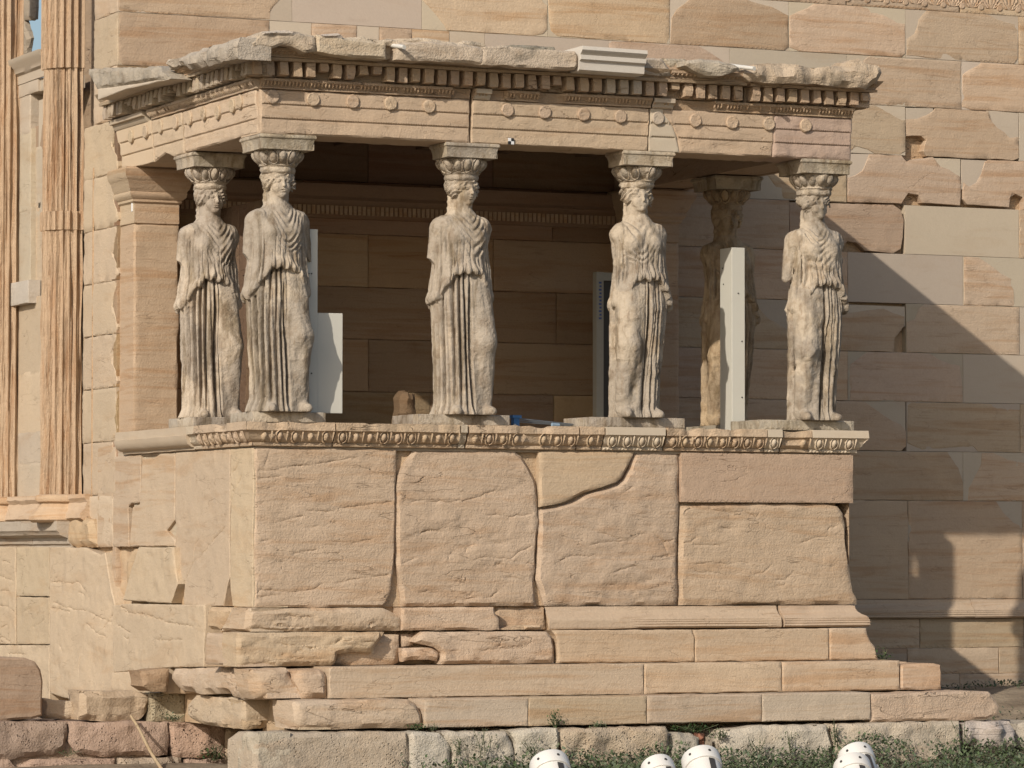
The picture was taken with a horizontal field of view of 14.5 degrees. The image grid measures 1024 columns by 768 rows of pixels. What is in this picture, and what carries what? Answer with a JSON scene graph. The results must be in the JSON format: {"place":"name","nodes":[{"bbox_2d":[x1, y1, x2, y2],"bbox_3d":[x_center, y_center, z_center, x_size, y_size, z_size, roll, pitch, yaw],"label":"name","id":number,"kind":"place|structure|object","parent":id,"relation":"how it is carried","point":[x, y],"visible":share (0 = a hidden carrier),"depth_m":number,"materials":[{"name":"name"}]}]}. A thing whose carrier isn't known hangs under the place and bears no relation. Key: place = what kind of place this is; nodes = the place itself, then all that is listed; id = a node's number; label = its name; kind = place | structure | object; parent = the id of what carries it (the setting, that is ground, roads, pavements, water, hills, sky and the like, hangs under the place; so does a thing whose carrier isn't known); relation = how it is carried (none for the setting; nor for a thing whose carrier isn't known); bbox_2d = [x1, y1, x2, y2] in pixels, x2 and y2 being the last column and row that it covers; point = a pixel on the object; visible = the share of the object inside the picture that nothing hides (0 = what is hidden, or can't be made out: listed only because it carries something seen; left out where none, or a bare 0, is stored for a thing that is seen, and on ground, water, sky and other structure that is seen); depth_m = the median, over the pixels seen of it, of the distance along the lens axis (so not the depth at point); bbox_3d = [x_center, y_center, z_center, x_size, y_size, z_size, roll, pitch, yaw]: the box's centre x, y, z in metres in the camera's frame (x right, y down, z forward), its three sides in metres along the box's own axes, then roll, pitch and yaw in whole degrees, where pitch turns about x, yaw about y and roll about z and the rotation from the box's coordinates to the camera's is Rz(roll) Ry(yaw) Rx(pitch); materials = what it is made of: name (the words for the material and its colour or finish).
{"place":"outdoors","nodes":[
{"label":"outdoors","id":0,"kind":"place"},
{"bbox_2d":[29,0,40,50],"label":"sky","id":1,"kind":"structure","parent":0,"point":[35,25],"materials":[{"name":"blue"}]},
{"bbox_2d":[317,313,342,413],"bbox_3d":[-1.522,-0.169,32.545,0.306,0.814,0.030,1,-3,-24],"label":"metal panel","id":2,"kind":"object","parent":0,"point":[329,356],"visible":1,"depth_m":32.55,"materials":[{"name":"white metal"}]},
{"bbox_2d":[6,685,1023,767],"bbox_3d":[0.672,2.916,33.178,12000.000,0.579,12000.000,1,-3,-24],"label":"ground","id":3,"kind":"structure","parent":0,"point":[1008,698],"depth_m":35.97,"materials":[{"name":"beige stone"}]},
{"bbox_2d":[0,759,14,767],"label":"terrace block","id":4,"kind":"structure","parent":3,"relation":"on","point":[4,763],"depth_m":33.09,"materials":[{"name":"stone"}]},
{"bbox_2d":[0,719,66,759],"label":"terrace block","id":5,"kind":"structure","parent":4,"relation":"on","point":[19,738],"depth_m":33.19,"materials":[{"name":"stone"}]},
{"bbox_2d":[0,657,42,720],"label":"stray block","id":6,"kind":"object","parent":5,"relation":"on","point":[21,682],"depth_m":33.37,"materials":[{"name":"stone"}]},
{"bbox_2d":[17,758,114,766],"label":"terrace block","id":7,"kind":"structure","parent":3,"relation":"on","point":[48,762],"depth_m":33.30,"materials":[{"name":"stone"}]},
{"bbox_2d":[55,748,83,756],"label":"weed","id":8,"kind":"object","parent":3,"relation":"on","point":[71,753],"visible":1,"depth_m":33.25,"materials":[{"name":"green plant"}]},
{"bbox_2d":[10,717,158,765],"bbox_3d":[-4.896,3.104,34.232,3.100,0.480,2.520,1,-3,-24],"label":"terrace fill","id":9,"kind":"object","parent":3,"relation":"on","point":[17,761],"visible":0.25,"depth_m":33.39,"materials":[{"name":"stone"}]},
{"bbox_2d":[130,715,162,767],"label":"wooden pole","id":10,"kind":"object","parent":3,"relation":"on","point":[155,759],"visible":1,"depth_m":33.11,"materials":[{"name":"wood"}]},
{"bbox_2d":[116,755,180,763],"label":"terrace block","id":11,"kind":"structure","parent":3,"relation":"on","point":[161,759],"depth_m":33.61,"materials":[{"name":"stone"}]},
{"bbox_2d":[54,719,168,756],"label":"terrace block","id":12,"kind":"structure","parent":11,"relation":"on","point":[108,739],"depth_m":33.48,"materials":[{"name":"stone"}]},
{"bbox_2d":[39,698,72,719],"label":"stray block","id":13,"kind":"structure","parent":12,"relation":"on","point":[57,709],"depth_m":33.71,"materials":[{"name":"stone"}]},
{"bbox_2d":[68,689,147,721],"bbox_3d":[-3.380,2.708,33.802,0.649,0.271,0.371,1,-3,-24],"label":"stray block","id":14,"kind":"object","parent":12,"relation":"on","point":[102,705],"depth_m":33.65,"materials":[{"name":"stone"}]},
{"bbox_2d":[159,712,183,720],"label":"weed","id":15,"kind":"object","parent":12,"relation":"on","point":[173,718],"visible":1,"depth_m":33.64,"materials":[{"name":"green plant"}]},
{"bbox_2d":[181,758,224,763],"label":"terrace block","id":16,"kind":"structure","parent":3,"relation":"on","point":[202,760],"depth_m":33.80,"materials":[{"name":"stone"}]},
{"bbox_2d":[163,721,224,757],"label":"terrace block","id":17,"kind":"structure","parent":16,"relation":"on","point":[186,739],"depth_m":33.76,"materials":[{"name":"stone"}]},
{"bbox_2d":[139,691,184,721],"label":"stray block","id":18,"kind":"structure","parent":17,"relation":"on","point":[159,703],"depth_m":33.81,"materials":[{"name":"stone"}]},
{"bbox_2d":[128,668,168,691],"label":"stray block","id":19,"kind":"structure","parent":18,"relation":"on","point":[152,679],"depth_m":33.52,"materials":[{"name":"stone"}]},
{"bbox_2d":[188,695,268,729],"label":"stray block","id":20,"kind":"structure","parent":17,"relation":"on","point":[233,712],"depth_m":32.41,"materials":[{"name":"stone"}]},
{"bbox_2d":[190,744,226,760],"bbox_3d":[-2.478,3.087,33.782,0.472,0.173,0.239,1,-3,-24],"label":"weed","id":21,"kind":"object","parent":3,"relation":"on","point":[212,753],"visible":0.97,"depth_m":33.75,"materials":[{"name":"green plant"}]},
{"bbox_2d":[221,727,249,763],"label":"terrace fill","id":22,"kind":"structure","parent":3,"relation":"on","point":[230,732],"depth_m":33.90,"materials":[{"name":"stone"}]},
{"bbox_2d":[227,729,408,767],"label":"foundation block","id":23,"kind":"structure","parent":3,"relation":"on","point":[349,748],"depth_m":31.23,"materials":[{"name":"stone"}]},
{"bbox_2d":[386,730,450,767],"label":"foundation block","id":24,"kind":"structure","parent":3,"relation":"on","point":[421,744],"depth_m":31.54,"materials":[{"name":"stone"}]},
{"bbox_2d":[407,723,428,730],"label":"weed","id":25,"kind":"object","parent":24,"relation":"on","point":[417,726],"visible":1,"depth_m":31.62,"materials":[{"name":"green plant"}]},
{"bbox_2d":[420,728,513,767],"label":"foundation block","id":26,"kind":"structure","parent":3,"relation":"on","point":[501,740],"depth_m":31.73,"materials":[{"name":"stone"}]},
{"bbox_2d":[470,728,497,755],"bbox_3d":[-0.227,2.827,31.667,0.257,0.219,0.159,1,-3,-24],"label":"weed","id":27,"kind":"object","parent":26,"relation":"on","point":[482,744],"visible":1,"depth_m":31.66,"materials":[{"name":"green plant"}]},
{"bbox_2d":[0,0,1023,758],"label":"temple building","id":28,"kind":"structure","parent":3,"relation":"on","point":[924,216],"depth_m":37.65,"materials":[{"name":"stone"}]},
{"bbox_2d":[8,49,84,207],"bbox_3d":[-4.457,-2.374,37.943,0.431,1.439,1.351,1,-3,-24],"label":"window frame","id":29,"kind":"structure","parent":28,"relation":"in","point":[27,67],"depth_m":37.83,"materials":[{"name":"stone"}]},
{"bbox_2d":[107,166,191,431],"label":"porch pier","id":30,"kind":"structure","parent":28,"relation":"attached to","point":[149,200],"depth_m":35.02,"materials":[{"name":"stone"}]},
{"bbox_2d":[89,30,883,189],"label":"porch entablature","id":31,"kind":"structure","parent":28,"relation":"on","point":[699,118],"depth_m":33.12,"materials":[{"name":"stone"}]},
{"bbox_2d":[486,726,558,767],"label":"foundation block","id":32,"kind":"structure","parent":3,"relation":"on","point":[547,736],"depth_m":31.93,"materials":[{"name":"stone"}]},
{"bbox_2d":[547,709,564,727],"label":"weed","id":33,"kind":"object","parent":32,"relation":"on","point":[554,717],"visible":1,"depth_m":32.10,"materials":[{"name":"green plant"}]},
{"bbox_2d":[529,749,570,767],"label":"floodlight","id":34,"kind":"object","parent":3,"relation":"on","point":[552,758],"visible":1,"depth_m":26.40,"materials":[{"name":"white plastic"}]},
{"bbox_2d":[172,660,998,732],"bbox_3d":[0.243,2.783,34.462,6.585,0.851,4.264,1,-3,-24],"label":"stepped base","id":35,"kind":"object","parent":3,"relation":"on","point":[463,696],"visible":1,"depth_m":32.60,"materials":[{"name":"stone"}]},
{"bbox_2d":[98,421,877,666],"bbox_3d":[-0.366,1.399,34.864,5.804,1.955,4.150,1,-3,-24],"label":"porch podium","id":36,"kind":"object","parent":35,"relation":"on","point":[318,544],"visible":1,"depth_m":33.07,"materials":[{"name":"stone"}]},
{"bbox_2d":[169,152,246,427],"bbox_3d":[-2.552,-0.777,33.808,0.609,2.309,0.641,1,-3,-24],"label":"caryatid statue","id":37,"kind":"object","parent":36,"relation":"on","point":[207,306],"visible":0.98,"depth_m":33.64,"materials":[{"name":"stone"}]},
{"bbox_2d":[220,200,262,411],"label":"wall","id":38,"kind":"structure","parent":36,"relation":"on","point":[235,216],"depth_m":35.01,"materials":[{"name":"stone"}]},
{"bbox_2d":[230,133,325,423],"bbox_3d":[-1.893,-0.836,32.417,0.680,2.309,0.682,1,-3,-24],"label":"caryatid statue","id":39,"kind":"object","parent":36,"relation":"on","point":[275,294],"visible":1,"depth_m":32.17,"materials":[{"name":"stone"}]},
{"bbox_2d":[307,229,317,411],"bbox_3d":[-1.629,-0.510,32.470,0.108,1.489,0.035,1,-3,-24],"label":"tall metal panel","id":40,"kind":"object","parent":36,"relation":"on","point":[312,265],"visible":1,"depth_m":32.47,"materials":[{"name":"grey metal"}]},
{"bbox_2d":[391,390,415,423],"bbox_3d":[-0.951,0.226,35.840,0.183,0.338,0.224,1,-3,-24],"label":"broken stone","id":41,"kind":"object","parent":36,"relation":"on","point":[404,402],"visible":0.67,"depth_m":35.78,"materials":[{"name":"stone"}]},
{"bbox_2d":[392,142,509,424],"bbox_3d":[-0.479,-0.808,33.049,0.822,2.308,0.680,1,-3,-24],"label":"caryatid statue","id":42,"kind":"object","parent":36,"relation":"on","point":[459,299],"visible":1,"depth_m":32.83,"materials":[{"name":"stone"}]},
{"bbox_2d":[509,415,521,425],"bbox_3d":[0.029,0.312,33.323,0.080,0.103,0.090,1,-3,-24],"label":"blue clamp","id":43,"kind":"object","parent":36,"relation":"on","point":[514,419],"visible":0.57,"depth_m":33.30,"materials":[{"name":"plastic"}]},
{"bbox_2d":[519,421,569,425],"bbox_3d":[0.319,0.337,33.556,0.673,0.044,0.011,1,-3,-29],"label":"tie rod","id":44,"kind":"object","parent":43,"relation":"attached to","point":[540,423],"visible":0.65,"depth_m":33.50,"materials":[{"name":"metal"}]},
{"bbox_2d":[519,420,571,425],"bbox_3d":[0.331,0.328,33.529,0.673,0.052,0.011,1,-3,-29],"label":"tie rod","id":45,"kind":"object","parent":43,"relation":"attached to","point":[542,422],"visible":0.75,"depth_m":33.47,"materials":[{"name":"metal"}]},
{"bbox_2d":[519,418,573,424],"bbox_3d":[0.344,0.319,33.502,0.673,0.060,0.011,1,-3,-29],"label":"tie rod","id":46,"kind":"object","parent":43,"relation":"attached to","point":[546,421],"visible":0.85,"depth_m":33.47,"materials":[{"name":"metal"}]},
{"bbox_2d":[564,150,684,428],"bbox_3d":[0.968,-0.779,33.697,0.873,2.309,0.676,1,-3,-24],"label":"caryatid statue","id":47,"kind":"object","parent":36,"relation":"on","point":[640,303],"visible":1,"depth_m":33.49,"materials":[{"name":"stone"}]},
{"bbox_2d":[593,272,659,416],"bbox_3d":[1.030,-0.222,36.098,0.630,1.555,0.084,1,-3,-24],"label":"door frame","id":48,"kind":"object","parent":36,"relation":"on","point":[601,286],"visible":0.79,"depth_m":35.97,"materials":[{"name":"metal"}]},
{"bbox_2d":[604,281,610,416],"bbox_3d":[1.022,-0.184,36.114,0.490,1.480,0.015,1,-3,-24],"label":"dark door leaf","id":49,"kind":"structure","parent":48,"relation":"in","point":[607,284],"depth_m":36.03,"materials":[{"name":"metal"}]},
{"bbox_2d":[607,188,696,417],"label":"porch pier","id":50,"kind":"structure","parent":36,"relation":"on","point":[668,209],"depth_m":37.05,"materials":[{"name":"stone"}]},
{"bbox_2d":[686,175,763,430],"bbox_3d":[1.939,-0.688,35.837,0.583,2.309,0.641,1,-3,-24],"label":"caryatid statue","id":51,"kind":"object","parent":36,"relation":"on","point":[726,197],"visible":0.56,"depth_m":35.69,"materials":[{"name":"stone"}]},
{"bbox_2d":[720,247,744,429],"bbox_3d":[1.903,-0.339,34.643,0.131,1.668,0.230,1,-3,-24],"label":"steel post","id":52,"kind":"object","parent":36,"relation":"on","point":[732,333],"visible":0.79,"depth_m":34.57,"materials":[{"name":"metal"}]},
{"bbox_2d":[731,158,853,431],"bbox_3d":[2.427,-0.750,34.348,0.910,2.309,0.681,1,-3,-24],"label":"caryatid statue","id":53,"kind":"object","parent":36,"relation":"on","point":[816,307],"visible":1,"depth_m":34.18,"materials":[{"name":"stone"}]},
{"bbox_2d":[875,647,890,659],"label":"weed","id":54,"kind":"object","parent":35,"relation":"on","point":[882,657],"visible":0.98,"depth_m":34.19,"materials":[{"name":"green plant"}]},
{"bbox_2d":[540,724,668,767],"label":"foundation block","id":55,"kind":"structure","parent":3,"relation":"on","point":[625,738],"depth_m":32.22,"materials":[{"name":"stone"}]},
{"bbox_2d":[589,720,606,727],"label":"weed","id":56,"kind":"object","parent":55,"relation":"on","point":[595,726],"visible":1,"depth_m":32.27,"materials":[{"name":"green plant"}]},
{"bbox_2d":[641,754,675,767],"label":"floodlight","id":57,"kind":"object","parent":3,"relation":"on","point":[659,761],"visible":1,"depth_m":26.30,"materials":[{"name":"white plastic"}]},
{"bbox_2d":[667,731,698,763],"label":"foundation block","id":58,"kind":"structure","parent":3,"relation":"on","point":[674,736],"depth_m":32.47,"materials":[{"name":"stone"}]},
{"bbox_2d":[665,723,717,732],"bbox_3d":[1.494,2.789,32.663,0.526,0.110,0.321,1,-3,-24],"label":"weed","id":59,"kind":"object","parent":58,"relation":"on","point":[688,728],"visible":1,"depth_m":32.66,"materials":[{"name":"green plant"}]},
{"bbox_2d":[683,732,703,744],"bbox_3d":[1.446,2.953,32.829,0.082,0.215,0.486,1,-3,-24],"label":"brick fragment","id":60,"kind":"object","parent":3,"relation":"on","point":[701,738],"visible":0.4,"depth_m":32.64,"materials":[{"name":"brick"}]},
{"bbox_2d":[681,745,721,767],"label":"floodlight","id":61,"kind":"object","parent":3,"relation":"on","point":[703,756],"visible":1,"depth_m":26.85,"materials":[{"name":"white plastic"}]},
{"bbox_2d":[704,737,711,745],"bbox_3d":[1.512,2.974,32.848,0.054,0.190,0.483,1,-3,-24],"label":"stone chip","id":62,"kind":"object","parent":3,"relation":"on","point":[707,740],"visible":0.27,"depth_m":32.65,"materials":[{"name":"stone"}]},
{"bbox_2d":[700,722,831,767],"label":"foundation block","id":63,"kind":"structure","parent":3,"relation":"on","point":[811,736],"depth_m":32.83,"materials":[{"name":"stone"}]},
{"bbox_2d":[705,728,730,739],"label":"weed","id":64,"kind":"object","parent":63,"relation":"on","point":[721,734],"visible":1,"depth_m":32.58,"materials":[{"name":"green plant"}]},
{"bbox_2d":[833,752,871,767],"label":"floodlight","id":65,"kind":"object","parent":3,"relation":"on","point":[854,760],"visible":1,"depth_m":26.77,"materials":[{"name":"white plastic"}]},
{"bbox_2d":[838,742,878,767],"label":"floodlight","id":66,"kind":"object","parent":3,"relation":"on","point":[864,748],"visible":0.56,"depth_m":27.81,"materials":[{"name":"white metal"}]},
{"bbox_2d":[807,720,960,761],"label":"foundation block","id":67,"kind":"structure","parent":3,"relation":"on","point":[921,732],"depth_m":33.31,"materials":[{"name":"stone"}]},
{"bbox_2d":[897,736,913,755],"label":"weed","id":68,"kind":"object","parent":3,"relation":"on","point":[908,750],"visible":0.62,"depth_m":33.23,"materials":[{"name":"green plant"}]},
{"bbox_2d":[958,720,1014,754],"bbox_3d":[3.938,2.979,33.845,0.555,0.286,0.545,1,-3,-24],"label":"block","id":69,"kind":"object","parent":3,"relation":"on","point":[995,731],"visible":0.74,"depth_m":33.63,"materials":[{"name":"stone"}]},
{"bbox_2d":[997,719,1023,749],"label":"foundation block","id":70,"kind":"structure","parent":3,"relation":"on","point":[1017,726],"depth_m":33.93,"materials":[{"name":"stone"}]},
{"bbox_2d":[400,679,1023,767],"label":"grass","id":71,"kind":"structure","parent":0,"point":[960,762],"depth_m":32.38,"materials":[{"name":"green plant"}]},
{"bbox_2d":[443,730,473,755],"bbox_3d":[-0.417,2.824,31.577,0.199,0.210,0.170,-1,-3,26],"label":"weed","id":72,"kind":"object","parent":71,"relation":"on","point":[458,749],"visible":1,"depth_m":31.57,"materials":[{"name":"green plant"}]},
{"bbox_2d":[519,738,542,755],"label":"weed","id":73,"kind":"object","parent":71,"relation":"on","point":[531,750],"visible":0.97,"depth_m":31.82,"materials":[{"name":"green plant"}]},
{"bbox_2d":[746,738,774,754],"bbox_3d":[2.007,2.952,32.653,0.271,0.154,0.158,0,-2,4],"label":"weed","id":74,"kind":"object","parent":71,"relation":"on","point":[758,748],"visible":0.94,"depth_m":32.65,"materials":[{"name":"green plant"}]},
{"bbox_2d":[775,731,799,754],"bbox_3d":[2.266,2.920,32.791,0.244,0.239,0.162,1,-3,-24],"label":"weed","id":75,"kind":"object","parent":71,"relation":"on","point":[790,748],"visible":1,"depth_m":32.77,"materials":[{"name":"green plant"}]},
{"bbox_2d":[827,718,845,744],"bbox_3d":[2.673,2.861,33.013,0.162,0.224,0.110,0,-2,-1],"label":"weed","id":76,"kind":"object","parent":71,"relation":"on","point":[835,736],"visible":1,"depth_m":33.01,"materials":[{"name":"green plant"}]},
{"bbox_2d":[951,720,971,744],"bbox_3d":[3.746,2.908,33.434,0.209,0.210,0.116,1,-3,-24],"label":"weed","id":77,"kind":"object","parent":71,"relation":"on","point":[966,730],"visible":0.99,"depth_m":33.44,"materials":[{"name":"green plant"}]}
]}

